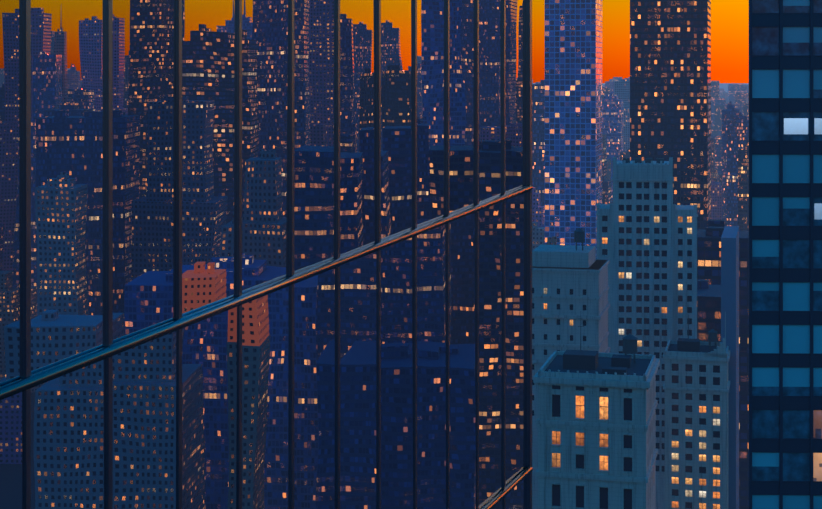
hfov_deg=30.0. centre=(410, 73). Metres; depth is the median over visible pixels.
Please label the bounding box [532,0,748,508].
city skyline
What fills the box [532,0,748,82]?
sky
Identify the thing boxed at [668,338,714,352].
tower roof
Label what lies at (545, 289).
block windows
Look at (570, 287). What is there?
stone block
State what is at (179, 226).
facade frames
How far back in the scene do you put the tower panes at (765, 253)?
148.89 m
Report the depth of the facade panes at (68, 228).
20.66 m
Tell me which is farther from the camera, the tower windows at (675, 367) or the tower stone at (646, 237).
the tower stone at (646, 237)
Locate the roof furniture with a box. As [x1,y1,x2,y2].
[574,131,717,361]
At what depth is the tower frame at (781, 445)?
148.74 m
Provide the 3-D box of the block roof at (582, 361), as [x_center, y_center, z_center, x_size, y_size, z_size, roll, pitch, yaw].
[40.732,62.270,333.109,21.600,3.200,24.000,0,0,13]
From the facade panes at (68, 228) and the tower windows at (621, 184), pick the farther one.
the tower windows at (621, 184)
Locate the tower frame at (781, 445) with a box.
[749,0,821,508]
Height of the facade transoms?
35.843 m
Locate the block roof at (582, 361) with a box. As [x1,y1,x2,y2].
[545,350,650,375]
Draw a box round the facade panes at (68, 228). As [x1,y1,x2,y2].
[0,0,526,508]
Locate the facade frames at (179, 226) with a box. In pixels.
[23,0,531,508]
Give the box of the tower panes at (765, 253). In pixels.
[752,0,821,508]
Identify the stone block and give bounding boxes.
[532,245,609,508]
[533,351,659,508]
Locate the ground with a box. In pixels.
[533,83,748,91]
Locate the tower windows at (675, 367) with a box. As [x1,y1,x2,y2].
[672,364,719,508]
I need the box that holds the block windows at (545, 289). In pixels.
[532,288,585,415]
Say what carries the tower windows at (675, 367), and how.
in the tower stone at (696, 386)
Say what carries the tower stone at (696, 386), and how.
on the ground
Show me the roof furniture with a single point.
(630, 343)
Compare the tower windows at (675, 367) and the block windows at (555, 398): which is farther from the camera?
the tower windows at (675, 367)
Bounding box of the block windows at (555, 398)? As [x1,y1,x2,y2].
[552,385,631,508]
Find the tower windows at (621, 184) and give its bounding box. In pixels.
[602,182,691,471]
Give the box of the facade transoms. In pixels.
[0,185,532,508]
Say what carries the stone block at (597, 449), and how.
on the ground
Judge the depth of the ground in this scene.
35171.27 m
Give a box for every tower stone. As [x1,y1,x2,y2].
[596,157,697,508]
[663,312,729,508]

